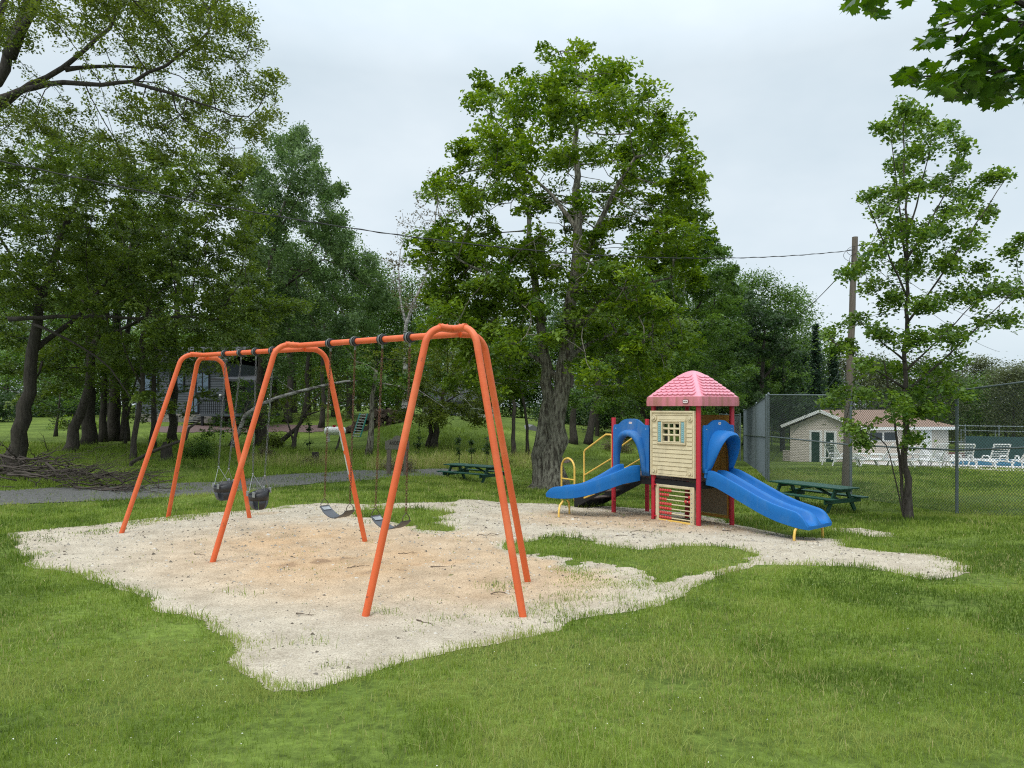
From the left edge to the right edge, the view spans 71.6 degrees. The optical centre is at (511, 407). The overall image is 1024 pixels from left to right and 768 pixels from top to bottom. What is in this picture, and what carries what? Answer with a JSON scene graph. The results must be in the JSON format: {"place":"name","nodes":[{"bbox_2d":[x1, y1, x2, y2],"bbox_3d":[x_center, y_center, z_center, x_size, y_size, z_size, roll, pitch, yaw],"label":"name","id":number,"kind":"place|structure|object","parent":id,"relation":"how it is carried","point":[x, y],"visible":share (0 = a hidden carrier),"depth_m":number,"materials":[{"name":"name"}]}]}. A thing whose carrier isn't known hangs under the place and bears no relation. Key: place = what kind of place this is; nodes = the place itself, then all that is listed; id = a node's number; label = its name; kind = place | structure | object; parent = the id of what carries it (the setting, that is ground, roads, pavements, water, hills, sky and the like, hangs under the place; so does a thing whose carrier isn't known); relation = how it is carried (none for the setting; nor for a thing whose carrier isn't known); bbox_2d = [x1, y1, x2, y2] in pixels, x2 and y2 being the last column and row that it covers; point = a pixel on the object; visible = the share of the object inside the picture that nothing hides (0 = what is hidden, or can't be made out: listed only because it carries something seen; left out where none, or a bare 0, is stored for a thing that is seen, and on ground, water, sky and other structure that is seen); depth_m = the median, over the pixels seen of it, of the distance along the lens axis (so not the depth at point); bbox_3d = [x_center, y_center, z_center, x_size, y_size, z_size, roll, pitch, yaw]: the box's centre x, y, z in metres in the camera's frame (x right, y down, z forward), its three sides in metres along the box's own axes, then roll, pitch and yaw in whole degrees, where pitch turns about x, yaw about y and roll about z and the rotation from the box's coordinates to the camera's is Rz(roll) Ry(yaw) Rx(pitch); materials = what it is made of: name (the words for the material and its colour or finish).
{"place":"outdoors","nodes":[
{"label":"outdoors","id":0,"kind":"place"},
{"bbox_2d":[0,468,457,504],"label":"gravel track","id":1,"kind":"structure","parent":0,"point":[65,492],"depth_m":19.00,"materials":[{"name":"grey gravel"}]},
{"bbox_2d":[159,424,323,432],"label":"mulch path","id":2,"kind":"structure","parent":0,"point":[281,427],"depth_m":46.60,"materials":[{"name":"brown wood"}]},
{"bbox_2d":[11,499,968,690],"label":"sand","id":3,"kind":"structure","parent":0,"point":[217,601],"depth_m":9.27,"materials":[{"name":"beige sand"}]},
{"bbox_2d":[119,323,530,616],"bbox_3d":[-3.290,0.607,10.594,9.680,3.215,2.492,0,0,43],"label":"swing set","id":4,"kind":"object","parent":3,"relation":"on","point":[442,330],"visible":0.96,"depth_m":8.62,"materials":[{"name":"orange paint"}]},
{"bbox_2d":[212,360,241,500],"bbox_3d":[-4.871,0.383,12.056,0.316,2.413,0.658,0,0,-43],"label":"bucket swing","id":5,"kind":"object","parent":4,"relation":"hanging from","point":[222,490],"visible":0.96,"depth_m":12.01,"materials":[{"name":"black rubber"}]},
{"bbox_2d":[246,359,272,509],"bbox_3d":[-4.052,0.422,11.389,0.315,2.448,0.579,0,0,-36],"label":"bucket swing","id":6,"kind":"object","parent":4,"relation":"hanging from","point":[260,496],"visible":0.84,"depth_m":11.33,"materials":[{"name":"black rubber"}]},
{"bbox_2d":[320,350,355,518],"bbox_3d":[-2.383,0.359,9.724,0.705,2.307,0.170,0,0,43],"label":"belt swing","id":7,"kind":"object","parent":4,"relation":"hanging from","point":[328,511],"visible":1,"depth_m":9.78,"materials":[{"name":"grey rubber"}]},
{"bbox_2d":[371,347,410,529],"bbox_3d":[-1.510,0.378,8.876,0.666,2.284,0.170,0,0,42],"label":"belt swing","id":8,"kind":"object","parent":4,"relation":"hanging from","point":[377,519],"visible":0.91,"depth_m":8.99,"materials":[{"name":"grey rubber"}]},
{"bbox_2d":[105,502,681,668],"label":"weeds","id":9,"kind":"object","parent":3,"relation":"on","point":[496,581],"visible":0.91,"depth_m":7.74,"materials":[{"name":"green plant"}]},
{"bbox_2d":[546,371,831,540],"bbox_3d":[2.737,0.884,14.978,2.837,3.307,7.128,0,0,-42],"label":"play structure","id":10,"kind":"object","parent":3,"relation":"on","point":[697,462],"visible":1,"depth_m":14.51,"materials":[{"name":"red paint"}]},
{"bbox_2d":[0,406,1023,767],"bbox_3d":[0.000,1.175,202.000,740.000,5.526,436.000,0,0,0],"label":"ground","id":11,"kind":"structure","parent":0,"point":[40,432],"depth_m":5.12,"materials":[{"name":"green plant"}]},
{"bbox_2d":[0,348,98,436],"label":"understory oak","id":12,"kind":"object","parent":11,"relation":"on","point":[48,401],"visible":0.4,"depth_m":37.99,"materials":[{"name":"green plant"}]},
{"bbox_2d":[46,415,98,429],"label":"shrub","id":13,"kind":"object","parent":11,"relation":"on","point":[70,418],"visible":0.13,"depth_m":43.56,"materials":[{"name":"green plant"}]},
{"bbox_2d":[0,433,191,495],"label":"brush pile","id":14,"kind":"object","parent":11,"relation":"on","point":[21,469],"visible":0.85,"depth_m":19.28,"materials":[{"name":"brown wood"}]},
{"bbox_2d":[39,221,154,445],"bbox_3d":[-19.781,-3.417,33.352,4.833,10.767,8.302,0,0,-34],"label":"oak trunk","id":15,"kind":"object","parent":11,"relation":"on","point":[89,431],"visible":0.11,"depth_m":32.74,"materials":[{"name":"green plant"}]},
{"bbox_2d":[59,257,159,441],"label":"oak trunk","id":16,"kind":"object","parent":11,"relation":"on","point":[103,433],"visible":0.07,"depth_m":34.86,"materials":[{"name":"brown plant"}]},
{"bbox_2d":[60,221,172,440],"bbox_3d":[-20.086,-4.031,35.961,6.148,11.769,7.534,0,0,0],"label":"oak trunk","id":17,"kind":"object","parent":11,"relation":"on","point":[113,423],"visible":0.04,"depth_m":35.80,"materials":[{"name":"brown plant"}]},
{"bbox_2d":[74,227,183,440],"bbox_3d":[-20.091,-3.566,35.563,8.940,10.912,5.000,0,0,44],"label":"oak trunk","id":18,"kind":"object","parent":11,"relation":"on","point":[123,417],"visible":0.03,"depth_m":35.84,"materials":[{"name":"brown plant"}]},
{"bbox_2d":[119,295,148,460],"bbox_3d":[-14.343,-1.147,27.015,1.037,6.730,0.336,0,0,-8],"label":"dead snag","id":19,"kind":"object","parent":11,"relation":"on","point":[133,444],"visible":0.6,"depth_m":26.95,"materials":[{"name":"wood"}]},
{"bbox_2d":[0,128,277,452],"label":"grey oak","id":20,"kind":"object","parent":11,"relation":"on","point":[47,356],"visible":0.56,"depth_m":28.71,"materials":[{"name":"green plant"}]},
{"bbox_2d":[0,0,290,178],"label":"spreading oak","id":21,"kind":"object","parent":11,"relation":"on","point":[13,41],"visible":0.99,"depth_m":19.16,"materials":[{"name":"green plant"}]},
{"bbox_2d":[94,258,207,448],"bbox_3d":[-15.710,-2.513,30.388,7.410,9.202,4.192,0,0,35],"label":"oak trunk","id":22,"kind":"object","parent":11,"relation":"on","point":[153,415],"visible":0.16,"depth_m":30.84,"materials":[{"name":"green plant"}]},
{"bbox_2d":[75,338,230,443],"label":"understory oak","id":23,"kind":"object","parent":11,"relation":"on","point":[201,395],"visible":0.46,"depth_m":33.81,"materials":[{"name":"green plant"}]},
{"bbox_2d":[0,148,318,464],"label":"leaning oak","id":24,"kind":"object","parent":11,"relation":"on","point":[32,290],"visible":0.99,"depth_m":23.43,"materials":[{"name":"green plant"}]},
{"bbox_2d":[129,420,199,465],"bbox_3d":[-11.737,1.196,24.000,2.418,1.564,0.140,0,0,0],"label":"fallen branch","id":25,"kind":"object","parent":11,"relation":"on","point":[133,461],"visible":0.93,"depth_m":23.96,"materials":[{"name":"brown wood"}]},
{"bbox_2d":[159,441,172,460],"bbox_3d":[-13.399,1.738,27.500,0.617,0.927,0.591,0,0,0],"label":"tree stump","id":26,"kind":"object","parent":11,"relation":"on","point":[167,452],"visible":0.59,"depth_m":27.34,"materials":[{"name":"brown wood"}]},
{"bbox_2d":[106,195,227,441],"bbox_3d":[-18.345,-4.760,36.621,7.725,13.451,5.181,0,0,38],"label":"oak trunk","id":27,"kind":"object","parent":11,"relation":"on","point":[172,428],"visible":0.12,"depth_m":36.84,"materials":[{"name":"green plant"}]},
{"bbox_2d":[182,432,220,460],"bbox_3d":[-12.323,1.659,28.019,1.593,1.375,1.582,0,0,43],"label":"shrub","id":28,"kind":"object","parent":11,"relation":"on","point":[200,450],"visible":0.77,"depth_m":27.84,"materials":[{"name":"green plant"}]},
{"bbox_2d":[132,347,283,426],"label":"slate house","id":29,"kind":"structure","parent":11,"relation":"on","point":[205,411],"depth_m":48.13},
{"bbox_2d":[144,374,158,390],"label":"window","id":30,"kind":"structure","parent":29,"relation":"in","point":[146,380],"depth_m":48.24,"materials":[{"name":"blue"}]},
{"bbox_2d":[169,374,184,390],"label":"window","id":31,"kind":"structure","parent":29,"relation":"in","point":[178,379],"depth_m":48.11,"materials":[{"name":"blue"}]},
{"bbox_2d":[190,398,198,413],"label":"window","id":32,"kind":"structure","parent":29,"relation":"in","point":[195,402],"depth_m":48.05,"materials":[{"name":"blue"}]},
{"bbox_2d":[195,372,209,393],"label":"window","id":33,"kind":"structure","parent":29,"relation":"in","point":[205,383],"depth_m":48.02,"materials":[{"name":"blue"}]},
{"bbox_2d":[198,377,283,445],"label":"tree","id":34,"kind":"object","parent":11,"relation":"on","point":[234,399],"visible":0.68,"depth_m":35.88,"materials":[{"name":"green plant"}]},
{"bbox_2d":[247,443,280,456],"bbox_3d":[-10.256,1.962,28.946,1.823,0.984,1.448,0,0,0],"label":"shrub","id":35,"kind":"object","parent":11,"relation":"on","point":[265,451],"visible":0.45,"depth_m":28.92,"materials":[{"name":"green plant"}]},
{"bbox_2d":[257,428,290,448],"bbox_3d":[-11.279,1.596,33.963,1.807,1.441,1.282,0,0,-21],"label":"shrub","id":36,"kind":"object","parent":11,"relation":"on","point":[274,441],"visible":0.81,"depth_m":33.93,"materials":[{"name":"green plant"}]},
{"bbox_2d":[243,263,326,422],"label":"slim tree","id":37,"kind":"object","parent":11,"relation":"on","point":[290,385],"visible":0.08,"depth_m":49.89,"materials":[{"name":"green plant"}]},
{"bbox_2d":[276,417,306,448],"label":"slim tree","id":38,"kind":"object","parent":11,"relation":"on","point":[287,436],"visible":0.37,"depth_m":34.95,"materials":[{"name":"brown plant"}]},
{"bbox_2d":[292,454,324,465],"bbox_3d":[-7.706,2.134,27.073,1.378,0.730,1.017,0,0,0],"label":"shrub","id":39,"kind":"object","parent":11,"relation":"on","point":[314,457],"visible":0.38,"depth_m":26.91,"materials":[{"name":"green plant"}]},
{"bbox_2d":[304,422,313,452],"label":"spruce tree","id":40,"kind":"object","parent":11,"relation":"on","point":[308,429],"visible":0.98,"depth_m":32.00,"materials":[{"name":"green plant"}]},
{"bbox_2d":[222,120,404,445],"bbox_3d":[-10.852,-7.017,36.678,10.448,18.392,11.050,0,0,0],"label":"airy maple","id":41,"kind":"object","parent":11,"relation":"on","point":[314,174],"visible":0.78,"depth_m":35.24,"materials":[{"name":"green plant"}]},
{"bbox_2d":[287,281,346,419],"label":"slim tree","id":42,"kind":"object","parent":11,"relation":"on","point":[307,385],"visible":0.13,"depth_m":51.91,"materials":[{"name":"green plant"}]},
{"bbox_2d":[0,422,639,488],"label":"rough grass","id":43,"kind":"structure","parent":11,"relation":"on","point":[434,459],"depth_m":29.77,"materials":[{"name":"green plant"}]},
{"bbox_2d":[281,290,368,427],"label":"slim tree","id":44,"kind":"object","parent":11,"relation":"on","point":[321,423],"visible":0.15,"depth_m":47.85,"materials":[{"name":"green plant"}]},
{"bbox_2d":[250,346,417,448],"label":"thorn tree","id":45,"kind":"object","parent":11,"relation":"on","point":[300,420],"visible":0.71,"depth_m":33.95,"materials":[{"name":"green plant"}]},
{"bbox_2d":[324,425,345,441],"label":"gas tank","id":46,"kind":"object","parent":11,"relation":"on","point":[333,430],"visible":0.7,"depth_m":41.80,"materials":[{"name":"white metal"}]},
{"bbox_2d":[232,379,471,448],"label":"fallen birch","id":47,"kind":"object","parent":11,"relation":"on","point":[244,417],"visible":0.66,"depth_m":33.18,"materials":[{"name":"grey wood"}]},
{"bbox_2d":[352,413,367,436],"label":"ladder","id":48,"kind":"object","parent":11,"relation":"on","point":[357,422],"visible":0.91,"depth_m":43.29,"materials":[{"name":"teal"}]},
{"bbox_2d":[345,408,404,433],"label":"log pile","id":49,"kind":"object","parent":11,"relation":"on","point":[388,420],"visible":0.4,"depth_m":45.48,"materials":[{"name":"brown wood"}]},
{"bbox_2d":[332,334,422,455],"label":"slim tree","id":50,"kind":"object","parent":11,"relation":"on","point":[374,383],"visible":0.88,"depth_m":32.17,"materials":[{"name":"green plant"}]},
{"bbox_2d":[374,457,417,472],"bbox_3d":[-4.337,2.238,27.004,1.867,0.844,1.754,0,0,0],"label":"shrub","id":51,"kind":"object","parent":11,"relation":"on","point":[409,467],"visible":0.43,"depth_m":26.90,"materials":[{"name":"green plant"}]},
{"bbox_2d":[385,436,408,474],"bbox_3d":[-4.042,1.804,25.046,0.847,1.620,0.190,0,0,0],"label":"wooden sign","id":52,"kind":"object","parent":11,"relation":"on","point":[392,444],"visible":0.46,"depth_m":24.97,"materials":[{"name":"grey wood"}]},
{"bbox_2d":[0,383,831,444],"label":"undergrowth","id":53,"kind":"object","parent":11,"relation":"on","point":[4,415],"visible":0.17,"depth_m":57.20,"materials":[{"name":"green plant"}]},
{"bbox_2d":[0,225,846,450],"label":"woods","id":54,"kind":"object","parent":11,"relation":"on","point":[784,297],"visible":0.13,"depth_m":54.47,"materials":[{"name":"green plant"}]},
{"bbox_2d":[381,167,466,410],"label":"sparse birch","id":55,"kind":"object","parent":11,"relation":"on","point":[407,319],"visible":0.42,"depth_m":45.92,"materials":[{"name":"green plant"}]},
{"bbox_2d":[381,340,506,448],"bbox_3d":[-3.302,-0.700,37.016,6.456,6.034,6.670,0,0,-33],"label":"wild apple","id":56,"kind":"object","parent":11,"relation":"on","point":[433,406],"visible":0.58,"depth_m":36.50,"materials":[{"name":"green plant"}]},
{"bbox_2d":[419,388,492,416],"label":"cream house","id":57,"kind":"structure","parent":11,"relation":"on","point":[453,400],"depth_m":60.00,"materials":[{"name":"beige"}]},
{"bbox_2d":[454,437,461,462],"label":"spruce tree","id":58,"kind":"object","parent":11,"relation":"on","point":[458,449],"visible":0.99,"depth_m":29.96,"materials":[{"name":"green plant"}]},
{"bbox_2d":[436,463,504,483],"bbox_3d":[-1.478,2.546,26.850,2.400,0.737,1.480,0,0,39],"label":"picnic table","id":59,"kind":"object","parent":11,"relation":"on","point":[466,470],"visible":0.73,"depth_m":26.66,"materials":[{"name":"green paint"}]},
{"bbox_2d":[465,439,476,463],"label":"spruce tree","id":60,"kind":"object","parent":11,"relation":"on","point":[471,448],"visible":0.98,"depth_m":30.99,"materials":[{"name":"green plant"}]},
{"bbox_2d":[480,436,490,455],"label":"spruce tree","id":61,"kind":"object","parent":11,"relation":"on","point":[487,444],"visible":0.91,"depth_m":31.02,"materials":[{"name":"green plant"}]},
{"bbox_2d":[492,297,552,455],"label":"slim tree","id":62,"kind":"object","parent":11,"relation":"on","point":[513,442],"visible":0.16,"depth_m":36.91,"materials":[{"name":"green plant"}]},
{"bbox_2d":[488,319,557,454],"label":"slim tree","id":63,"kind":"object","parent":11,"relation":"on","point":[527,448],"visible":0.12,"depth_m":37.93,"materials":[{"name":"green plant"}]},
{"bbox_2d":[400,36,717,489],"bbox_3d":[1.596,-5.119,23.052,10.339,16.320,9.899,0,0,0],"label":"shade tree","id":64,"kind":"object","parent":11,"relation":"on","point":[560,106],"visible":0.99,"depth_m":21.73,"materials":[{"name":"green plant"}]},
{"bbox_2d":[528,294,591,444],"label":"slim tree","id":65,"kind":"object","parent":11,"relation":"on","point":[573,438],"visible":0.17,"depth_m":44.86,"materials":[{"name":"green plant"}]},
{"bbox_2d":[578,308,620,444],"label":"slim tree","id":66,"kind":"object","parent":11,"relation":"on","point":[588,439],"visible":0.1,"depth_m":45.82,"materials":[{"name":"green plant"}]},
{"bbox_2d":[586,312,629,441],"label":"slim tree","id":67,"kind":"object","parent":11,"relation":"on","point":[619,382],"visible":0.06,"depth_m":49.90,"materials":[{"name":"green plant"}]},
{"bbox_2d":[600,437,635,453],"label":"shrub","id":68,"kind":"object","parent":11,"relation":"on","point":[623,448],"visible":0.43,"depth_m":43.90,"materials":[{"name":"green plant"}]},
{"bbox_2d":[567,223,760,432],"bbox_3d":[8.363,-3.220,36.205,11.400,12.813,8.622,0,0,-27],"label":"feathery tree","id":69,"kind":"object","parent":11,"relation":"on","point":[698,362],"visible":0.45,"depth_m":35.47,"materials":[{"name":"green plant"}]},
{"bbox_2d":[720,413,740,460],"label":"chain link fence","id":70,"kind":"object","parent":11,"relation":"on","point":[736,430],"visible":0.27,"depth_m":42.67,"materials":[{"name":"metal"}]},
{"bbox_2d":[743,394,766,479],"bbox_3d":[11.445,1.406,33.690,0.164,3.763,17.315,0,0,16],"label":"chain link fence","id":71,"kind":"object","parent":11,"relation":"on","point":[754,435],"visible":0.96,"depth_m":31.81,"materials":[{"name":"metal"}]},
{"bbox_2d":[706,290,807,423],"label":"dark oak","id":72,"kind":"object","parent":11,"relation":"on","point":[768,319],"visible":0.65,"depth_m":44.82,"materials":[{"name":"green plant"}]},
{"bbox_2d":[795,349,809,403],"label":"spruce tree","id":73,"kind":"object","parent":11,"relation":"on","point":[804,363],"visible":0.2,"depth_m":69.76,"materials":[{"name":"green plant"}]},
{"bbox_2d":[802,321,831,409],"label":"spruce tree","id":74,"kind":"object","parent":11,"relation":"on","point":[816,357],"visible":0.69,"depth_m":65.78,"materials":[{"name":"green plant"}]},
{"bbox_2d":[769,480,868,513],"bbox_3d":[8.225,2.476,19.450,1.480,0.756,2.350,0,0,-28],"label":"picnic table","id":75,"kind":"object","parent":11,"relation":"on","point":[797,493],"visible":0.83,"depth_m":18.96,"materials":[{"name":"green paint"}]},
{"bbox_2d":[824,342,842,409],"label":"spruce tree","id":76,"kind":"object","parent":11,"relation":"on","point":[834,371],"visible":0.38,"depth_m":71.68,"materials":[{"name":"green plant"}]},
{"bbox_2d":[820,443,856,465],"bbox_3d":[16.749,2.368,36.099,1.904,1.148,0.874,0,0,-17],"label":"pool lounger","id":77,"kind":"object","parent":11,"relation":"on","point":[831,458],"visible":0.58,"depth_m":35.97,"materials":[{"name":"white plastic"}]},
{"bbox_2d":[841,236,864,485],"bbox_3d":[11.022,-1.350,22.985,0.736,8.340,0.280,0,0,0],"label":"utility pole","id":78,"kind":"object","parent":11,"relation":"on","point":[852,307],"visible":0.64,"depth_m":22.91,"materials":[{"name":"brown wood"}]},
{"bbox_2d":[0,160,852,258],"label":"overhead cable","id":79,"kind":"object","parent":78,"relation":"attached to","point":[383,232],"visible":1,"depth_m":15.43,"materials":[{"name":"grey plastic"}]},
{"bbox_2d":[780,410,954,462],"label":"pool house","id":80,"kind":"structure","parent":11,"relation":"on","point":[951,427],"depth_m":41.19,"materials":[{"name":"beige brick"}]},
{"bbox_2d":[809,430,821,461],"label":"door","id":81,"kind":"structure","parent":80,"relation":"in","point":[818,431],"depth_m":42.11,"materials":[{"name":"teal"}]},
{"bbox_2d":[824,431,836,461],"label":"door","id":82,"kind":"structure","parent":80,"relation":"in","point":[826,432],"depth_m":41.39,"materials":[{"name":"teal"}]},
{"bbox_2d":[883,431,897,441],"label":"window","id":83,"kind":"structure","parent":80,"relation":"in","point":[891,432],"depth_m":40.27,"materials":[{"name":"grey glass"}]},
{"bbox_2d":[920,430,931,461],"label":"door","id":84,"kind":"structure","parent":80,"relation":"in","point":[924,451],"depth_m":40.70,"materials":[{"name":"white paint"}]},
{"bbox_2d":[852,453,889,466],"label":"pool lounger","id":85,"kind":"object","parent":11,"relation":"on","point":[859,456],"visible":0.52,"depth_m":34.21,"materials":[{"name":"white plastic"}]},
{"bbox_2d":[852,443,895,466],"bbox_3d":[17.421,2.287,34.173,1.904,1.125,0.874,0,0,31],"label":"pool lounger","id":86,"kind":"object","parent":11,"relation":"on","point":[881,454],"visible":0.58,"depth_m":33.90,"materials":[{"name":"white plastic"}]},
{"bbox_2d":[741,347,1023,447],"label":"hillside wood","id":87,"kind":"object","parent":11,"relation":"on","point":[1016,372],"visible":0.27,"depth_m":68.75,"materials":[{"name":"green plant"}]},
{"bbox_2d":[870,446,915,466],"bbox_3d":[18.204,2.353,33.900,1.977,0.982,0.874,0,0,20],"label":"pool lounger","id":88,"kind":"object","parent":11,"relation":"on","point":[876,462],"visible":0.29,"depth_m":33.65,"materials":[{"name":"white plastic"}]},
{"bbox_2d":[767,381,1023,515],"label":"chain link fence","id":89,"kind":"object","parent":11,"relation":"on","point":[956,449],"visible":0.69,"depth_m":18.69,"materials":[{"name":"metal"}]},
{"bbox_2d":[770,417,1023,458],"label":"tennis court fence","id":90,"kind":"object","parent":11,"relation":"on","point":[986,442],"visible":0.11,"depth_m":50.07,"materials":[{"name":"white metal"}]},
{"bbox_2d":[813,94,1023,518],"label":"young maple","id":91,"kind":"object","parent":11,"relation":"on","point":[913,392],"visible":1,"depth_m":15.65,"materials":[{"name":"green plant"}]},
{"bbox_2d":[839,0,1023,111],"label":"maple tree","id":92,"kind":"object","parent":11,"relation":"on","point":[972,79],"visible":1,"depth_m":4.38,"materials":[{"name":"green plant"}]},
{"bbox_2d":[860,457,1023,470],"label":"pool deck","id":93,"kind":"structure","parent":11,"relation":"on","point":[934,464],"depth_m":36.34,"materials":[{"name":"concrete"}]},
{"bbox_2d":[908,446,943,465],"bbox_3d":[20.172,2.371,34.623,1.946,1.014,0.874,0,0,-23],"label":"pool lounger","id":94,"kind":"object","parent":93,"relation":"on","point":[926,457],"visible":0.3,"depth_m":34.30,"materials":[{"name":"white plastic"}]},
{"bbox_2d":[908,443,952,467],"bbox_3d":[19.523,2.241,33.306,0.874,1.170,1.904,0,0,-25],"label":"pool lounger","id":95,"kind":"object","parent":93,"relation":"on","point":[931,457],"visible":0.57,"depth_m":32.84,"materials":[{"name":"white plastic"}]},
{"bbox_2d":[929,450,969,466],"bbox_3d":[21.319,2.454,34.576,2.061,0.877,0.874,0,0,-17],"label":"pool lounger","id":96,"kind":"object","parent":93,"relation":"on","point":[931,451],"visible":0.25,"depth_m":34.42,"materials":[{"name":"white plastic"}]},
{"bbox_2d":[944,444,977,467],"bbox_3d":[21.154,2.266,33.528,0.874,1.170,1.904,0,0,13],"label":"pool lounger","id":97,"kind":"object","parent":93,"relation":"on","point":[976,462],"visible":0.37,"depth_m":33.05,"materials":[{"name":"white plastic"}]},
{"bbox_2d":[953,459,1023,465],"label":"pool coping","id":98,"kind":"object","parent":93,"relation":"on","point":[997,464],"visible":0.2,"depth_m":36.67,"materials":[{"name":"white concrete"}]},
{"bbox_2d":[975,444,1013,468],"bbox_3d":[22.727,2.284,33.535,0.874,1.189,1.904,0,0,4],"label":"pool lounger","id":99,"kind":"object","parent":93,"relation":"on","point":[994,463],"visible":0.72,"depth_m":33.06,"materials":[{"name":"white plastic"}]},
{"bbox_2d":[917,367,1023,443],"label":"wood","id":100,"kind":"object","parent":11,"relation":"on","point":[979,402],"visible":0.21,"depth_m":73.74,"materials":[{"name":"green plant"}]},
{"bbox_2d":[0,0,1023,409],"label":"sky","id":101,"kind":"structure","parent":0,"point":[784,95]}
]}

